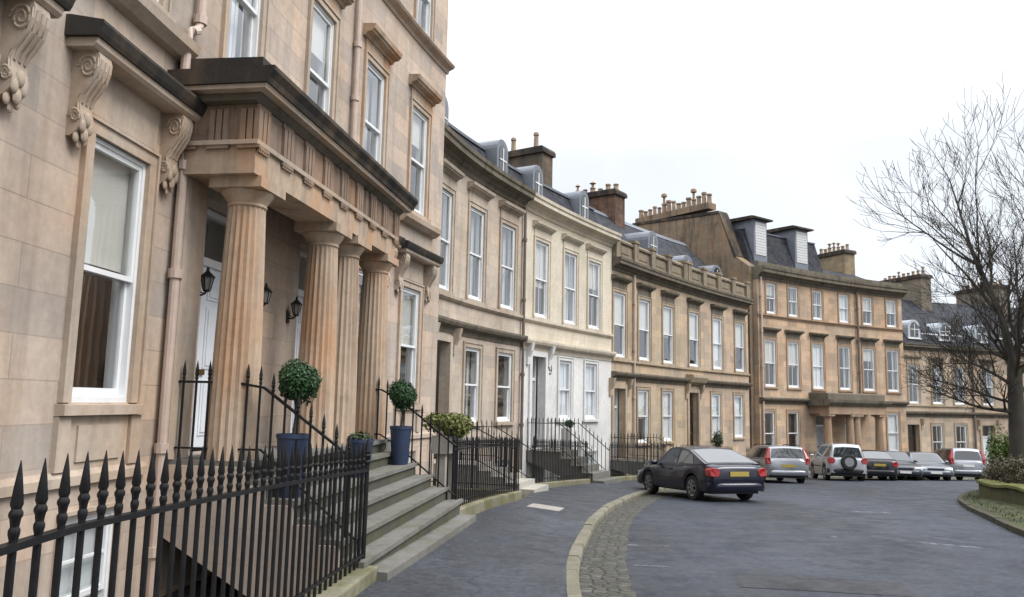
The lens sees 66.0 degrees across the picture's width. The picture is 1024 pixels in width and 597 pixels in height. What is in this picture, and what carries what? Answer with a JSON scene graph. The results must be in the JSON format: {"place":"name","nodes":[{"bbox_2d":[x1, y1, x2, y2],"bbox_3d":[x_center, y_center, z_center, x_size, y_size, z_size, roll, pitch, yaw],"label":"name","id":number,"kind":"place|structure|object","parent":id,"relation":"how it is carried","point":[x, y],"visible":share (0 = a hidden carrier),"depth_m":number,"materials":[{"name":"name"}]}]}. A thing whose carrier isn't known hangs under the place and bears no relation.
{"place":"outdoors","nodes":[
{"label":"outdoors","id":0,"kind":"place"},
{"bbox_2d":[356,474,973,596],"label":"pavement","id":1,"kind":"structure","parent":0,"point":[519,548],"depth_m":9.80,"materials":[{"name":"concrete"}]},
{"bbox_2d":[0,0,475,596],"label":"terraced house","id":2,"kind":"structure","parent":1,"relation":"on","point":[158,158],"depth_m":8.53,"materials":[{"name":"beige stone"}]},
{"bbox_2d":[49,500,125,596],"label":"window","id":3,"kind":"structure","parent":2,"relation":"in","point":[69,547],"depth_m":7.39,"materials":[{"name":"white paint"}]},
{"bbox_2d":[53,113,161,415],"bbox_3d":[-3.879,-0.253,7.487,0.340,2.700,1.300,1,-8,4],"label":"window","id":4,"kind":"structure","parent":2,"relation":"in","point":[109,220],"depth_m":7.77,"materials":[{"name":"white paint"}]},
{"bbox_2d":[152,0,175,22],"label":"window","id":5,"kind":"structure","parent":2,"relation":"in","point":[165,5],"depth_m":8.34,"materials":[{"name":"white paint"}]},
{"bbox_2d":[0,436,377,596],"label":"iron railing","id":6,"kind":"object","parent":2,"relation":"on","point":[343,580],"visible":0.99,"depth_m":4.58,"materials":[{"name":"black metal"}]},
{"bbox_2d":[200,267,215,295],"bbox_3d":[-3.550,-0.173,9.097,0.210,0.394,0.173,0,-8,6],"label":"wall lantern","id":7,"kind":"object","parent":2,"relation":"attached to","point":[208,277],"depth_m":9.06,"materials":[{"name":"black paint"}]},
{"bbox_2d":[190,209,226,446],"bbox_3d":[-3.899,0.378,9.900,0.172,3.020,1.360,0,-8,7],"label":"door","id":8,"kind":"structure","parent":2,"relation":"in","point":[209,301],"depth_m":9.98,"materials":[{"name":"grey paint"}]},
{"bbox_2d":[219,0,269,58],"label":"window","id":9,"kind":"structure","parent":2,"relation":"in","point":[253,14],"depth_m":10.68,"materials":[{"name":"white paint"}]},
{"bbox_2d":[174,360,362,555],"bbox_3d":[-2.625,1.675,8.290,2.195,2.020,0.045,0,-8,6],"label":"iron railing","id":10,"kind":"object","parent":2,"relation":"on","point":[281,401],"visible":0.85,"depth_m":8.32,"materials":[{"name":"black metal"}]},
{"bbox_2d":[286,296,302,322],"bbox_3d":[-3.201,0.162,11.584,0.210,0.394,0.173,0,-8,10],"label":"wall lantern","id":11,"kind":"object","parent":2,"relation":"attached to","point":[296,305],"depth_m":11.55,"materials":[{"name":"black paint"}]},
{"bbox_2d":[290,251,306,432],"bbox_3d":[-3.489,0.741,12.585,0.130,3.020,1.360,0,-8,11],"label":"door","id":12,"kind":"structure","parent":2,"relation":"in","point":[303,256],"depth_m":12.69,"materials":[{"name":"grey paint"}]},
{"bbox_2d":[276,358,322,497],"bbox_3d":[-2.308,1.375,8.454,0.465,1.471,0.471,4,-8,-23],"label":"potted plant","id":13,"kind":"object","parent":2,"relation":"on","point":[302,381],"visible":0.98,"depth_m":8.36,"materials":[{"name":"blue"}]},
{"bbox_2d":[303,0,354,121],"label":"window","id":14,"kind":"structure","parent":2,"relation":"in","point":[321,39],"depth_m":13.17,"materials":[{"name":"white paint"}]},
{"bbox_2d":[346,431,373,477],"bbox_3d":[-2.013,2.064,10.415,0.360,0.630,0.368,1,-8,0],"label":"planter","id":15,"kind":"object","parent":2,"relation":"on","point":[360,438],"visible":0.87,"depth_m":10.32,"materials":[{"name":"blue ceramic"}]},
{"bbox_2d":[360,23,402,168],"bbox_3d":[-2.676,-3.523,15.045,0.605,3.010,1.360,-1,-8,13],"label":"window","id":16,"kind":"structure","parent":2,"relation":"in","point":[379,51],"depth_m":15.38,"materials":[{"name":"white paint"}]},
{"bbox_2d":[387,379,417,464],"bbox_3d":[-1.715,1.947,12.317,0.500,1.373,0.590,1,-8,0],"label":"planter","id":17,"kind":"object","parent":2,"relation":"on","point":[403,395],"visible":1,"depth_m":12.18,"materials":[{"name":"blue ceramic"}]},
{"bbox_2d":[393,278,424,409],"bbox_3d":[-2.242,0.983,16.587,0.340,2.700,1.300,-1,-8,16],"label":"window","id":18,"kind":"structure","parent":2,"relation":"in","point":[411,298],"depth_m":16.95,"materials":[{"name":"white paint"}]},
{"bbox_2d":[374,377,458,499],"bbox_3d":[-1.813,2.248,12.618,1.993,2.090,0.043,0,-8,11],"label":"iron railing","id":19,"kind":"object","parent":2,"relation":"attached to","point":[440,433],"visible":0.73,"depth_m":12.51,"materials":[{"name":"black metal"}]},
{"bbox_2d":[406,74,442,223],"bbox_3d":[-2.038,-3.218,17.255,0.500,3.010,1.360,-1,-8,16],"label":"window","id":20,"kind":"structure","parent":2,"relation":"in","point":[423,96],"depth_m":17.55,"materials":[{"name":"white paint"}]},
{"bbox_2d":[414,0,435,42],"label":"window","id":21,"kind":"structure","parent":2,"relation":"in","point":[428,15],"depth_m":18.10,"materials":[{"name":"white paint"}]},
{"bbox_2d":[433,97,548,501],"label":"terraced house","id":22,"kind":"structure","parent":1,"relation":"on","point":[484,324],"depth_m":23.19,"materials":[{"name":"stone"}]},
{"bbox_2d":[435,322,462,434],"bbox_3d":[-1.939,2.417,20.336,0.680,3.450,1.750,-1,-8,17],"label":"door","id":23,"kind":"structure","parent":22,"relation":"in","point":[453,340],"depth_m":20.87,"materials":[{"name":"brown paint"}]},
{"bbox_2d":[439,158,464,295],"bbox_3d":[-1.782,-1.834,20.814,0.500,3.450,1.500,-1,-8,17],"label":"window","id":24,"kind":"structure","parent":22,"relation":"in","point":[451,174],"depth_m":21.22,"materials":[{"name":"white paint"}]},
{"bbox_2d":[461,341,483,425],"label":"window","id":25,"kind":"structure","parent":22,"relation":"in","point":[476,390],"depth_m":22.72,"materials":[{"name":"white paint"}]},
{"bbox_2d":[433,421,516,479],"bbox_3d":[-0.984,3.749,19.055,2.285,1.586,0.035,-1,-8,16],"label":"iron railing","id":26,"kind":"object","parent":22,"relation":"attached to","point":[482,431],"visible":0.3,"depth_m":18.98,"materials":[{"name":"black metal"}]},
{"bbox_2d":[465,181,495,305],"bbox_3d":[-1.077,-1.543,22.910,0.605,3.450,1.500,-2,-8,22],"label":"window","id":27,"kind":"structure","parent":22,"relation":"in","point":[479,195],"depth_m":23.24,"materials":[{"name":"white paint"}]},
{"bbox_2d":[464,421,532,477],"bbox_3d":[-0.541,3.982,20.464,2.285,1.661,0.035,-1,-8,19],"label":"iron railing","id":28,"kind":"object","parent":22,"relation":"attached to","point":[486,426],"visible":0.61,"depth_m":20.35,"materials":[{"name":"black metal"}]},
{"bbox_2d":[493,347,515,425],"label":"window","id":29,"kind":"structure","parent":22,"relation":"in","point":[509,359],"depth_m":24.69,"materials":[{"name":"white paint"}]},
{"bbox_2d":[497,200,525,313],"bbox_3d":[-0.169,-1.259,24.919,0.605,3.450,1.500,-2,-8,26],"label":"window","id":30,"kind":"structure","parent":22,"relation":"in","point":[509,212],"depth_m":25.23,"materials":[{"name":"white paint"}]},
{"bbox_2d":[442,132,621,483],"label":"terraced house","id":31,"kind":"structure","parent":1,"relation":"on","point":[567,368],"depth_m":28.63,"materials":[{"name":"white paint"}]},
{"bbox_2d":[526,343,555,448],"bbox_3d":[0.769,3.279,26.436,0.680,3.450,1.770,-3,-9,28],"label":"door","id":32,"kind":"structure","parent":31,"relation":"in","point":[547,357],"depth_m":26.76,"materials":[{"name":"grey paint"}]},
{"bbox_2d":[532,220,556,321],"bbox_3d":[1.014,-0.904,27.109,0.480,3.370,1.480,-3,-9,28],"label":"window","id":33,"kind":"structure","parent":31,"relation":"in","point":[543,232],"depth_m":27.37,"materials":[{"name":"white paint"}]},
{"bbox_2d":[527,417,591,480],"bbox_3d":[1.484,4.739,24.963,2.285,1.900,0.035,-3,-8,27],"label":"iron railing","id":34,"kind":"object","parent":31,"relation":"attached to","point":[559,447],"visible":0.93,"depth_m":24.84,"materials":[{"name":"black metal"}]},
{"bbox_2d":[556,356,573,421],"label":"window","id":35,"kind":"structure","parent":31,"relation":"in","point":[565,368],"depth_m":28.53,"materials":[{"name":"white paint"}]},
{"bbox_2d":[561,233,584,327],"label":"window","id":36,"kind":"structure","parent":31,"relation":"in","point":[570,270],"depth_m":29.37,"materials":[{"name":"white paint"}]},
{"bbox_2d":[548,417,609,470],"bbox_3d":[2.206,4.964,26.285,2.285,1.969,0.035,-3,-9,29],"label":"iron railing","id":37,"kind":"object","parent":31,"relation":"attached to","point":[589,441],"visible":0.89,"depth_m":26.09,"materials":[{"name":"black metal"}]},
{"bbox_2d":[582,359,599,421],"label":"window","id":38,"kind":"structure","parent":31,"relation":"in","point":[590,370],"depth_m":30.28,"materials":[{"name":"white paint"}]},
{"bbox_2d":[586,243,607,332],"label":"window","id":39,"kind":"structure","parent":31,"relation":"in","point":[594,252],"depth_m":31.00,"materials":[{"name":"white paint"}]},
{"bbox_2d":[565,181,692,475],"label":"terraced house","id":40,"kind":"structure","parent":1,"relation":"on","point":[648,380],"depth_m":35.08,"materials":[{"name":"stone"}]},
{"bbox_2d":[609,378,633,458],"bbox_3d":[4.255,4.861,31.981,0.680,3.210,1.820,-4,-9,33],"label":"door","id":41,"kind":"structure","parent":40,"relation":"in","point":[626,388],"depth_m":32.31,"materials":[{"name":"grey paint"}]},
{"bbox_2d":[611,274,632,359],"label":"window","id":42,"kind":"structure","parent":40,"relation":"in","point":[619,283],"depth_m":32.82,"materials":[{"name":"white paint"}]},
{"bbox_2d":[611,433,664,463],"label":"iron railing","id":43,"kind":"object","parent":40,"relation":"attached to","point":[614,437],"visible":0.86,"depth_m":30.68,"materials":[{"name":"black metal"}]},
{"bbox_2d":[636,386,651,445],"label":"window","id":44,"kind":"structure","parent":40,"relation":"in","point":[643,393],"depth_m":34.27,"materials":[{"name":"white paint"}]},
{"bbox_2d":[636,282,656,362],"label":"window","id":45,"kind":"structure","parent":40,"relation":"in","point":[644,308],"depth_m":34.83,"materials":[{"name":"white paint"}]},
{"bbox_2d":[661,388,675,443],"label":"window","id":46,"kind":"structure","parent":40,"relation":"in","point":[667,394],"depth_m":36.29,"materials":[{"name":"white paint"}]},
{"bbox_2d":[661,290,679,365],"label":"window","id":47,"kind":"structure","parent":40,"relation":"in","point":[668,297],"depth_m":36.89,"materials":[{"name":"white paint"}]},
{"bbox_2d":[624,222,753,455],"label":"terraced house","id":48,"kind":"structure","parent":1,"relation":"on","point":[718,385],"depth_m":41.29,"materials":[{"name":"stone"}]},
{"bbox_2d":[685,384,704,445],"bbox_3d":[8.736,5.793,38.325,0.680,3.210,1.820,-4,-9,37],"label":"door frame","id":49,"kind":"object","parent":48,"relation":"in","point":[688,392],"depth_m":38.63,"materials":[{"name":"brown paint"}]},
{"bbox_2d":[687,297,704,368],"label":"window","id":50,"kind":"structure","parent":48,"relation":"in","point":[693,310],"depth_m":39.24,"materials":[{"name":"white paint"}]},
{"bbox_2d":[710,391,723,440],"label":"window","id":51,"kind":"structure","parent":48,"relation":"in","point":[716,408],"depth_m":40.71,"materials":[{"name":"white glass"}]},
{"bbox_2d":[710,304,727,371],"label":"window","id":52,"kind":"structure","parent":48,"relation":"in","point":[717,325],"depth_m":41.37,"materials":[{"name":"white paint"}]},
{"bbox_2d":[733,392,745,439],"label":"window","id":53,"kind":"structure","parent":48,"relation":"in","point":[738,397],"depth_m":42.78,"materials":[{"name":"white paint"}]},
{"bbox_2d":[733,309,749,373],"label":"window","id":54,"kind":"structure","parent":48,"relation":"in","point":[739,322],"depth_m":43.50,"materials":[{"name":"white paint"}]},
{"bbox_2d":[566,476,974,596],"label":"kerb","id":55,"kind":"structure","parent":1,"relation":"on","point":[578,548],"depth_m":12.09,"materials":[{"name":"stone"}]},
{"bbox_2d":[632,188,909,466],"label":"terraced house","id":56,"kind":"structure","parent":1,"relation":"on","point":[825,342],"depth_m":47.82,"materials":[{"name":"beige stone"}]},
{"bbox_2d":[762,409,776,444],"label":"window","id":57,"kind":"structure","parent":56,"relation":"in","point":[773,412],"depth_m":44.54,"materials":[{"name":"white paint"}]},
{"bbox_2d":[764,280,778,315],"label":"window","id":58,"kind":"structure","parent":56,"relation":"in","point":[770,286],"depth_m":45.65,"materials":[{"name":"white paint"}]},
{"bbox_2d":[763,327,781,388],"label":"window","id":59,"kind":"structure","parent":56,"relation":"in","point":[770,341],"depth_m":45.06,"materials":[{"name":"white paint"}]},
{"bbox_2d":[786,409,800,446],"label":"window","id":60,"kind":"structure","parent":56,"relation":"in","point":[797,415],"depth_m":45.81,"materials":[{"name":"white paint"}]},
{"bbox_2d":[787,284,800,318],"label":"window","id":61,"kind":"structure","parent":56,"relation":"in","point":[795,296],"depth_m":46.92,"materials":[{"name":"white paint"}]},
{"bbox_2d":[785,330,804,389],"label":"window","id":62,"kind":"structure","parent":56,"relation":"in","point":[793,353],"depth_m":46.33,"materials":[{"name":"white paint"}]},
{"bbox_2d":[811,288,824,321],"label":"window","id":63,"kind":"structure","parent":56,"relation":"in","point":[820,292],"depth_m":48.22,"materials":[{"name":"white paint"}]},
{"bbox_2d":[809,332,828,390],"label":"window","id":64,"kind":"structure","parent":56,"relation":"in","point":[817,344],"depth_m":47.62,"materials":[{"name":"white paint"}]},
{"bbox_2d":[816,415,823,449],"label":"door","id":65,"kind":"structure","parent":56,"relation":"in","point":[819,428],"depth_m":47.42,"materials":[{"name":"grey paint"}]},
{"bbox_2d":[837,292,851,324],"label":"window","id":66,"kind":"structure","parent":56,"relation":"in","point":[843,299],"depth_m":49.47,"materials":[{"name":"white paint"}]},
{"bbox_2d":[836,335,855,391],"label":"window","id":67,"kind":"structure","parent":56,"relation":"in","point":[843,342],"depth_m":48.99,"materials":[{"name":"white paint"}]},
{"bbox_2d":[861,295,875,326],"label":"window","id":68,"kind":"structure","parent":56,"relation":"in","point":[867,302],"depth_m":50.55,"materials":[{"name":"white paint"}]},
{"bbox_2d":[860,337,879,392],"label":"window","id":69,"kind":"structure","parent":56,"relation":"in","point":[868,349],"depth_m":50.06,"materials":[{"name":"white paint"}]},
{"bbox_2d":[884,297,899,328],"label":"window","id":70,"kind":"structure","parent":56,"relation":"in","point":[891,304],"depth_m":51.54,"materials":[{"name":"white paint"}]},
{"bbox_2d":[883,339,903,393],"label":"window","id":71,"kind":"structure","parent":56,"relation":"in","point":[892,346],"depth_m":51.06,"materials":[{"name":"white paint"}]},
{"bbox_2d":[886,411,901,451],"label":"window","id":72,"kind":"structure","parent":56,"relation":"in","point":[893,418],"depth_m":50.44,"materials":[{"name":"white paint"}]},
{"bbox_2d":[446,0,1023,307],"label":"sky","id":73,"kind":"structure","parent":0,"point":[774,110],"materials":[{"name":"white"}]},
{"bbox_2d":[626,479,1023,596],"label":"road","id":74,"kind":"structure","parent":0,"point":[681,544],"depth_m":12.18,"materials":[{"name":"grey asphalt"}]},
{"bbox_2d":[637,445,766,499],"bbox_3d":[4.972,4.667,21.326,1.985,1.355,4.370,3,-10,-16],"label":"parked car","id":75,"kind":"object","parent":74,"relation":"on","point":[695,472],"visible":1,"depth_m":19.92,"materials":[{"name":"blue paint"}]},
{"bbox_2d":[579,478,835,596],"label":"setts gutter","id":76,"kind":"object","parent":74,"relation":"on","point":[603,570],"visible":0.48,"depth_m":10.71,"materials":[{"name":"stone"}]},
{"bbox_2d":[743,444,809,482],"bbox_3d":[10.860,6.886,33.068,2.126,1.536,4.820,1,-11,2],"label":"parked car","id":77,"kind":"object","parent":74,"relation":"on","point":[779,462],"visible":0.72,"depth_m":30.86,"materials":[{"name":"silver metal"}]},
{"bbox_2d":[734,573,918,596],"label":"asphalt patch","id":78,"kind":"object","parent":74,"relation":"on","point":[827,585],"visible":1,"depth_m":8.74,"materials":[{"name":"grey asphalt"}]},
{"bbox_2d":[809,443,867,480],"bbox_3d":[15.240,7.648,36.935,2.066,1.675,4.185,0,-11,8],"label":"parked car","id":79,"kind":"object","parent":74,"relation":"on","point":[845,461],"visible":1,"depth_m":35.28,"materials":[{"name":"white metal"}]},
{"bbox_2d":[850,450,898,480],"bbox_3d":[17.445,8.094,38.371,2.005,1.434,4.020,0,-11,12],"label":"parked car","id":80,"kind":"object","parent":74,"relation":"on","point":[883,463],"visible":0.51,"depth_m":36.55,"materials":[{"name":"black paint"}]},
{"bbox_2d":[867,451,923,479],"bbox_3d":[19.135,8.399,39.732,2.066,1.434,4.520,0,-11,10],"label":"parked car","id":81,"kind":"object","parent":74,"relation":"on","point":[908,466],"visible":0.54,"depth_m":38.01,"materials":[{"name":"grey paint"}]},
{"bbox_2d":[903,452,953,480],"bbox_3d":[21.132,8.610,40.517,2.045,1.414,4.420,0,-12,12],"label":"parked car","id":82,"kind":"object","parent":74,"relation":"on","point":[933,465],"visible":0.53,"depth_m":39.01,"materials":[{"name":"grey metal"}]},
{"bbox_2d":[925,448,985,479],"bbox_3d":[23.433,8.816,41.940,2.126,1.675,4.620,0,-12,10],"label":"parked car","id":83,"kind":"object","parent":74,"relation":"on","point":[965,462],"visible":0.57,"depth_m":39.88,"materials":[{"name":"silver metal"}]},
{"bbox_2d":[958,489,1023,536],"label":"garden kerb","id":84,"kind":"structure","parent":74,"relation":"on","point":[1008,526],"depth_m":16.04,"materials":[{"name":"stone"}]},
{"bbox_2d":[964,490,1023,527],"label":"grass verge","id":85,"kind":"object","parent":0,"point":[1020,508],"depth_m":17.88,"materials":[{"name":"green plant"}]},
{"bbox_2d":[846,75,1023,459],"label":"bare tree","id":86,"kind":"object","parent":85,"relation":"on","point":[1010,353],"visible":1,"depth_m":24.85,"materials":[{"name":"brown plant"}]},
{"bbox_2d":[961,230,1023,375],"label":"bare tree","id":87,"kind":"object","parent":85,"relation":"on","point":[992,345],"visible":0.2,"depth_m":27.18,"materials":[{"name":"brown plant"}]},
{"bbox_2d":[985,423,1008,462],"bbox_3d":[15.981,4.991,25.245,1.326,1.963,1.326,1,-8,0],"label":"shrub","id":88,"kind":"object","parent":85,"relation":"on","point":[994,448],"visible":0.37,"depth_m":25.32,"materials":[{"name":"green plant"}]},
{"bbox_2d":[976,479,1023,505],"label":"garden wall","id":89,"kind":"structure","parent":85,"relation":"on","point":[993,489],"depth_m":19.86,"materials":[{"name":"stone"}]},
{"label":"garden ground","id":90,"kind":"structure","parent":0,"visible":0},
{"bbox_2d":[975,453,1023,483],"bbox_3d":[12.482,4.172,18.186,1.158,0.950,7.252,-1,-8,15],"label":"hedge","id":91,"kind":"object","parent":90,"relation":"on","point":[1011,466],"visible":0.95,"depth_m":20.72,"materials":[{"name":"green plant"}]},
{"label":"basement area floor","id":92,"kind":"structure","parent":0,"visible":0},
{"bbox_2d":[431,435,463,498],"bbox_3d":[-1.221,4.090,14.360,0.360,3.160,0.840,-1,-8,14],"label":"plant trough","id":93,"kind":"object","parent":92,"relation":"on","point":[443,458],"visible":0.24,"depth_m":14.17,"materials":[{"name":"stone"}]},
{"bbox_2d":[422,411,473,438],"bbox_3d":[-1.199,2.360,14.543,0.992,0.563,1.366,1,-8,0],"label":"shrub","id":94,"kind":"object","parent":93,"relation":"in","point":[460,425],"visible":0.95,"depth_m":14.25,"materials":[{"name":"green plant"}]},
{"bbox_2d":[430,434,521,514],"bbox_3d":[-0.790,3.286,15.033,2.033,1.572,4.959,1,-8,0],"label":"iron railing","id":95,"kind":"object","parent":92,"relation":"on","point":[480,498],"visible":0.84,"depth_m":14.60,"materials":[{"name":"black metal"}]},
{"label":"basement area floor","id":96,"kind":"structure","parent":0,"visible":0},
{"bbox_2d":[533,436,589,487],"bbox_3d":[1.380,4.619,22.099,0.325,1.661,4.312,-2,-8,24],"label":"iron railing","id":97,"kind":"object","parent":96,"relation":"on","point":[563,482],"visible":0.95,"depth_m":21.95,"materials":[{"name":"black metal"}]},
{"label":"basement area floor","id":98,"kind":"structure","parent":0,"visible":0},
{"bbox_2d":[560,428,578,479],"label":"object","id":99,"kind":"object","parent":98,"relation":"on","point":[564,431],"visible":0.21,"depth_m":26.88,"materials":[{"name":"white paint"}]},
{"bbox_2d":[610,441,665,480],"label":"iron railing","id":100,"kind":"object","parent":98,"relation":"on","point":[628,477],"visible":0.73,"depth_m":27.12,"materials":[{"name":"black metal"}]},
{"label":"basement area floor","id":101,"kind":"structure","parent":0,"visible":0},
{"bbox_2d":[882,266,977,452],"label":"terraced house","id":102,"kind":"structure","parent":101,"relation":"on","point":[933,424],"depth_m":54.22,"materials":[{"name":"stone"}]},
{"bbox_2d":[905,355,922,404],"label":"window","id":103,"kind":"structure","parent":102,"relation":"in","point":[915,360],"depth_m":52.98,"materials":[{"name":"white paint"}]},
{"bbox_2d":[906,418,924,451],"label":"door","id":104,"kind":"structure","parent":102,"relation":"in","point":[910,439],"depth_m":52.59,"materials":[{"name":"brown paint"}]},
{"bbox_2d":[928,356,945,405],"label":"window","id":105,"kind":"structure","parent":102,"relation":"in","point":[941,402],"depth_m":53.90,"materials":[{"name":"white paint"}]},
{"bbox_2d":[930,423,944,452],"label":"window","id":106,"kind":"structure","parent":102,"relation":"in","point":[941,425],"depth_m":53.46,"materials":[{"name":"white paint"}]},
{"bbox_2d":[950,357,967,405],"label":"window","id":107,"kind":"structure","parent":102,"relation":"in","point":[958,404],"depth_m":54.72,"materials":[{"name":"white paint"}]},
{"bbox_2d":[954,423,968,447],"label":"window","id":108,"kind":"structure","parent":102,"relation":"in","point":[965,425],"depth_m":54.28,"materials":[{"name":"white paint"}]},
{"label":"basement area floor","id":109,"kind":"structure","parent":0,"visible":0},
{"bbox_2d":[931,280,1023,468],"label":"terraced house","id":110,"kind":"structure","parent":109,"relation":"on","point":[986,420],"depth_m":56.03,"materials":[{"name":"stone"}]},
{"bbox_2d":[978,359,996,406],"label":"window","id":111,"kind":"structure","parent":110,"relation":"in","point":[992,389],"depth_m":55.60,"materials":[{"name":"white paint"}]},
{"bbox_2d":[977,419,1000,464],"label":"door","id":112,"kind":"structure","parent":110,"relation":"in","point":[983,439],"depth_m":55.15,"materials":[{"name":"grey paint"}]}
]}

